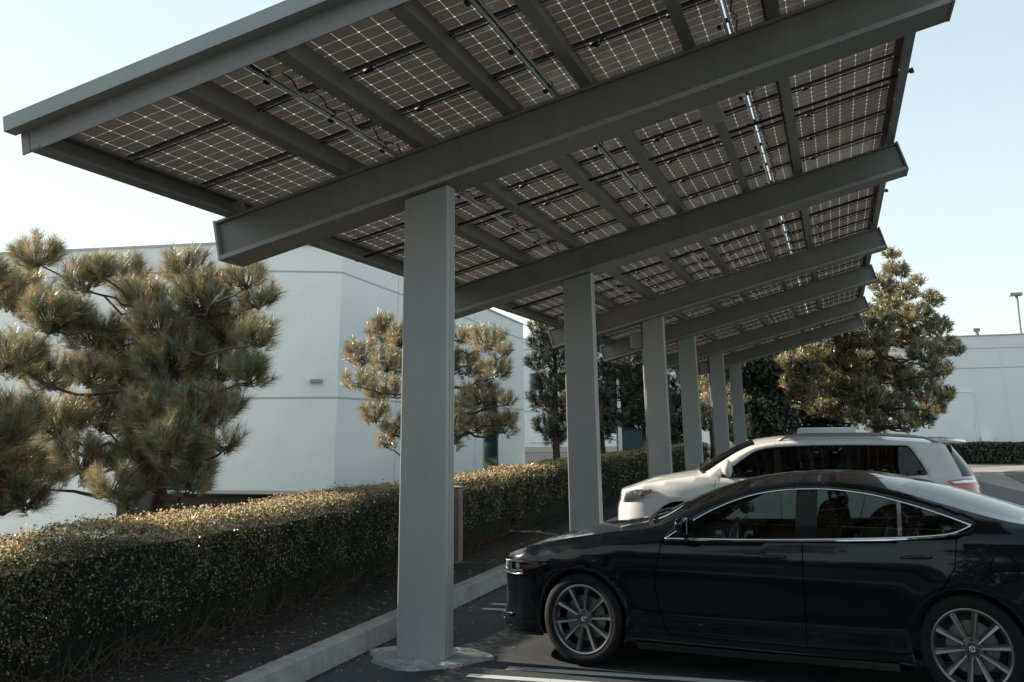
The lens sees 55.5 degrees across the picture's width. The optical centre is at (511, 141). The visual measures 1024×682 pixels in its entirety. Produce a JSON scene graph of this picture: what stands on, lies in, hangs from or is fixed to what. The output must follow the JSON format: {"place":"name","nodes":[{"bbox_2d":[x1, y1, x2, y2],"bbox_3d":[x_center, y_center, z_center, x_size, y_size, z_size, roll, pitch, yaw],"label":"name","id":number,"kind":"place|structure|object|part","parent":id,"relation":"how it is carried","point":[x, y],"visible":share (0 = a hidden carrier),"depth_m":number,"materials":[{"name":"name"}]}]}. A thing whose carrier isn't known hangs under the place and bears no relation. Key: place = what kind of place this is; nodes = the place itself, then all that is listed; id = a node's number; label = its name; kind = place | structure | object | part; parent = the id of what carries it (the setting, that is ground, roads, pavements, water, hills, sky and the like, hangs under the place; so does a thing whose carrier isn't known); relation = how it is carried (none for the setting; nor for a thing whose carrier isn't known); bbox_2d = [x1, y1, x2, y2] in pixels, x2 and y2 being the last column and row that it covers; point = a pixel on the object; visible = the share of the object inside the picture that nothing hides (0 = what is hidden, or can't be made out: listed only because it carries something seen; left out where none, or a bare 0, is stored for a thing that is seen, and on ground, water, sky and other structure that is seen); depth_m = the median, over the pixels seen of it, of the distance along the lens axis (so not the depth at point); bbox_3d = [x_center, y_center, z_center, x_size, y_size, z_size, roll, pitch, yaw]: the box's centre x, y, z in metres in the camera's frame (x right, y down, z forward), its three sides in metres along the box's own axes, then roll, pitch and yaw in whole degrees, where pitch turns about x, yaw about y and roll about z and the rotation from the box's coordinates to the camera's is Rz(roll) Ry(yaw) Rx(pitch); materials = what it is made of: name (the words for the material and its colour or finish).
{"place":"outdoors","nodes":[
{"label":"outdoors","id":0,"kind":"place"},
{"bbox_2d":[0,0,1023,337],"label":"sky","id":1,"kind":"structure","parent":0,"point":[957,213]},
{"bbox_2d":[304,442,999,681],"bbox_3d":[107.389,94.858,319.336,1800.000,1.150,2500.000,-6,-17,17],"label":"ground","id":2,"kind":"structure","parent":0,"point":[534,651],"depth_m":7.66,"materials":[{"name":"grey asphalt"}]},
{"bbox_2d":[56,494,619,681],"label":"soil bed","id":3,"kind":"object","parent":2,"relation":"on","point":[474,565],"visible":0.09,"depth_m":8.67,"materials":[{"name":"brown soil"}]},
{"bbox_2d":[0,249,68,519],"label":"pine tree","id":4,"kind":"object","parent":3,"relation":"on","point":[21,422],"visible":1,"depth_m":7.98,"materials":[{"name":"green plant"}]},
{"bbox_2d":[0,532,82,681],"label":"clipped hedge","id":5,"kind":"object","parent":3,"relation":"on","point":[17,592],"visible":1,"depth_m":6.41,"materials":[{"name":"green plant"}]},
{"bbox_2d":[0,225,288,531],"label":"pine tree","id":6,"kind":"object","parent":3,"relation":"on","point":[165,366],"visible":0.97,"depth_m":13.24,"materials":[{"name":"green plant"}]},
{"bbox_2d":[0,479,399,681],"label":"clipped hedge","id":7,"kind":"object","parent":3,"relation":"on","point":[121,595],"visible":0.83,"depth_m":8.19,"materials":[{"name":"green plant"}]},
{"bbox_2d":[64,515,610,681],"bbox_3d":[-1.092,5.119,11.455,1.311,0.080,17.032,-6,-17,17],"label":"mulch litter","id":8,"kind":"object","parent":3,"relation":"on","point":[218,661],"visible":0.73,"depth_m":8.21,"materials":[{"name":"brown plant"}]},
{"bbox_2d":[337,309,522,455],"bbox_3d":[-1.660,5.689,20.888,4.392,4.362,2.577,-6,-17,17],"label":"pine tree","id":9,"kind":"object","parent":3,"relation":"on","point":[468,422],"visible":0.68,"depth_m":20.84,"materials":[{"name":"green plant"}]},
{"bbox_2d":[454,486,463,561],"bbox_3d":[-0.833,5.154,13.122,0.330,0.955,0.180,-6,-17,17],"label":"utility post","id":10,"kind":"object","parent":3,"relation":"on","point":[458,523],"visible":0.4,"depth_m":13.05,"materials":[{"name":"metal"}]},
{"bbox_2d":[454,468,528,550],"bbox_3d":[-0.743,5.564,14.823,1.186,1.124,3.933,-6,-17,17],"label":"clipped hedge","id":11,"kind":"object","parent":3,"relation":"on","point":[490,503],"visible":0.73,"depth_m":15.00,"materials":[{"name":"green plant"}]},
{"bbox_2d":[481,453,624,529],"bbox_3d":[1.075,7.119,20.229,1.123,1.142,8.106,-6,-17,17],"label":"clipped hedge","id":12,"kind":"object","parent":3,"relation":"on","point":[545,490],"visible":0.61,"depth_m":18.25,"materials":[{"name":"green plant"}]},
{"bbox_2d":[519,320,603,464],"bbox_3d":[1.811,8.084,30.892,3.037,5.290,2.914,-6,-17,17],"label":"pine tree","id":13,"kind":"object","parent":3,"relation":"on","point":[552,401],"visible":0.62,"depth_m":30.78,"materials":[{"name":"green plant"}]},
{"bbox_2d":[597,354,644,453],"bbox_3d":[4.899,10.481,39.031,3.773,5.226,3.632,-6,-17,17],"label":"pine tree","id":14,"kind":"object","parent":3,"relation":"on","point":[620,372],"visible":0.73,"depth_m":39.07,"materials":[{"name":"green plant"}]},
{"bbox_2d":[601,441,710,497],"bbox_3d":[5.013,10.519,31.941,1.223,1.117,17.694,-6,-17,17],"label":"clipped hedge","id":15,"kind":"object","parent":3,"relation":"on","point":[634,466],"visible":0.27,"depth_m":26.06,"materials":[{"name":"green plant"}]},
{"bbox_2d":[698,374,752,459],"bbox_3d":[8.611,11.175,39.878,2.511,4.265,2.581,-6,-17,17],"label":"pine tree","id":16,"kind":"object","parent":3,"relation":"on","point":[707,404],"visible":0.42,"depth_m":39.75,"materials":[{"name":"green plant"}]},
{"bbox_2d":[224,516,617,681],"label":"kerb","id":17,"kind":"structure","parent":2,"relation":"on","point":[311,661],"depth_m":8.07,"materials":[{"name":"concrete"}]},
{"bbox_2d":[335,587,554,681],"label":"grit","id":18,"kind":"object","parent":2,"relation":"on","point":[454,627],"visible":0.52,"depth_m":8.95,"materials":[{"name":"stone"}]},
{"bbox_2d":[3,0,955,671],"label":"solar carport","id":19,"kind":"object","parent":2,"relation":"on","point":[685,318],"visible":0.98,"depth_m":9.03,"materials":[{"name":"paint"}]},
{"bbox_2d":[523,336,681,446],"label":"white building","id":20,"kind":"structure","parent":2,"relation":"on","point":[532,439],"depth_m":118.50,"materials":[{"name":"paint"}]},
{"bbox_2d":[529,373,543,388],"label":"window","id":21,"kind":"structure","parent":20,"relation":"in","point":[530,377],"depth_m":119.66,"materials":[{"name":"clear glass"}]},
{"bbox_2d":[466,603,753,681],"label":"parking stripes","id":22,"kind":"object","parent":2,"relation":"on","point":[583,672],"visible":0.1,"depth_m":7.34,"materials":[{"name":"white paint"}]},
{"bbox_2d":[615,428,646,451],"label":"window","id":23,"kind":"structure","parent":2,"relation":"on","point":[633,438],"depth_m":55.68,"materials":[{"name":"teal glass"}]},
{"bbox_2d":[598,321,683,438],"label":"dark tree","id":24,"kind":"object","parent":2,"relation":"on","point":[601,381],"visible":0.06,"depth_m":57.20,"materials":[{"name":"green plant"}]},
{"bbox_2d":[673,324,762,431],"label":"dark tree","id":25,"kind":"object","parent":2,"relation":"on","point":[703,409],"visible":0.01,"depth_m":53.39,"materials":[{"name":"green plant"}]},
{"bbox_2d":[502,469,1023,681],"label":"sedan","id":26,"kind":"object","parent":2,"relation":"on","point":[940,597],"visible":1,"depth_m":7.25,"materials":[{"name":"black paint"}]},
{"bbox_3d":[3.514,2.736,7.539,0.853,0.235,1.364,-9,-18,25],"label":"rear window","id":27,"kind":"part","parent":26,"relation":"part of","materials":[{"name":"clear glass"}]},
{"bbox_2d":[618,432,981,519],"bbox_3d":[3.985,5.013,13.788,4.989,1.679,2.313,-6,-17,17],"label":"suv","id":28,"kind":"object","parent":2,"relation":"on","point":[939,459],"visible":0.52,"depth_m":13.06,"materials":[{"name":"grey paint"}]},
{"bbox_3d":[6.070,4.325,13.288,0.341,0.381,1.699,-6,-17,17],"label":"rear window","id":29,"kind":"part","parent":28,"relation":"part of","materials":[{"name":"black"}]},
{"bbox_2d":[702,328,1023,445],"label":"warehouse","id":30,"kind":"structure","parent":2,"relation":"on","point":[987,380],"depth_m":88.50,"materials":[{"name":"paint"}]},
{"bbox_2d":[901,392,977,441],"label":"roller door","id":31,"kind":"structure","parent":30,"relation":"in","point":[959,422],"depth_m":88.53,"materials":[{"name":"metal"}]},
{"bbox_2d":[949,440,1023,463],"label":"hedge","id":32,"kind":"object","parent":2,"relation":"on","point":[994,452],"visible":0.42,"depth_m":43.21,"materials":[{"name":"green plant"}]},
{"bbox_2d":[967,464,1023,505],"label":"drive aisle","id":33,"kind":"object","parent":2,"relation":"on","point":[1009,495],"depth_m":26.05,"materials":[{"name":"asphalt"}]},
{"bbox_2d":[971,466,1023,491],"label":"concrete apron","id":34,"kind":"object","parent":2,"relation":"on","point":[996,476],"visible":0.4,"depth_m":32.98,"materials":[{"name":"grey concrete"}]},
{"bbox_2d":[1004,470,1023,483],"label":"asphalt inset","id":35,"kind":"object","parent":34,"relation":"on","point":[1017,475],"visible":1,"depth_m":33.92,"materials":[{"name":"grey asphalt"}]},
{"bbox_2d":[1008,292,1022,332],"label":"street light","id":36,"kind":"object","parent":2,"relation":"on","point":[1016,294],"visible":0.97,"depth_m":94.58,"materials":[{"name":"paint"}]},
{"bbox_2d":[704,444,734,463],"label":"soil bed","id":37,"kind":"object","parent":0,"point":[731,445],"depth_m":64.90,"materials":[{"name":"soil"}]},
{"bbox_2d":[667,368,683,443],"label":"dark tree","id":38,"kind":"object","parent":37,"relation":"on","point":[674,420],"visible":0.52,"depth_m":42.35,"materials":[{"name":"green plant"}]},
{"label":"bay pavement","id":39,"kind":"structure","parent":0,"visible":0},
{"bbox_2d":[705,299,819,443],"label":"dark tree","id":40,"kind":"object","parent":39,"relation":"on","point":[767,415],"visible":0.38,"depth_m":48.37,"materials":[{"name":"green plant"}]},
{"bbox_2d":[748,427,855,439],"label":"car","id":41,"kind":"object","parent":39,"relation":"on","point":[827,430],"visible":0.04,"depth_m":50.37,"materials":[{"name":"paint"}]},
{"bbox_2d":[761,332,843,426],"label":"dark tree","id":42,"kind":"object","parent":39,"relation":"on","point":[768,388],"visible":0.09,"depth_m":53.53,"materials":[{"name":"green plant"}]},
{"bbox_2d":[790,336,889,427],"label":"dark tree","id":43,"kind":"object","parent":39,"relation":"on","point":[802,415],"visible":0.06,"depth_m":56.53,"materials":[{"name":"green plant"}]},
{"bbox_2d":[774,245,968,433],"bbox_3d":[13.607,8.136,36.982,7.268,8.490,5.137,-6,-17,17],"label":"pine tree","id":44,"kind":"object","parent":39,"relation":"on","point":[892,317],"visible":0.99,"depth_m":36.17,"materials":[{"name":"green plant"}]},
{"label":"planted ground","id":45,"kind":"structure","parent":0,"visible":0},
{"bbox_2d":[133,490,318,528],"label":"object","id":46,"kind":"object","parent":45,"relation":"on","point":[225,497],"visible":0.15,"depth_m":14.89,"materials":[{"name":"brown wood"}]},
{"bbox_2d":[614,300,621,450],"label":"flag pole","id":47,"kind":"object","parent":45,"relation":"on","point":[619,433],"visible":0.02,"depth_m":44.71,"materials":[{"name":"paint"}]},
{"label":"courtyard","id":48,"kind":"structure","parent":0,"visible":0},
{"bbox_2d":[0,242,524,551],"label":"office building","id":49,"kind":"structure","parent":48,"relation":"on","point":[309,427],"depth_m":26.41,"materials":[{"name":"paint"}]},
{"bbox_2d":[483,391,498,469],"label":"window","id":50,"kind":"structure","parent":49,"relation":"in","point":[490,445],"depth_m":40.82,"materials":[{"name":"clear glass"}]}
]}

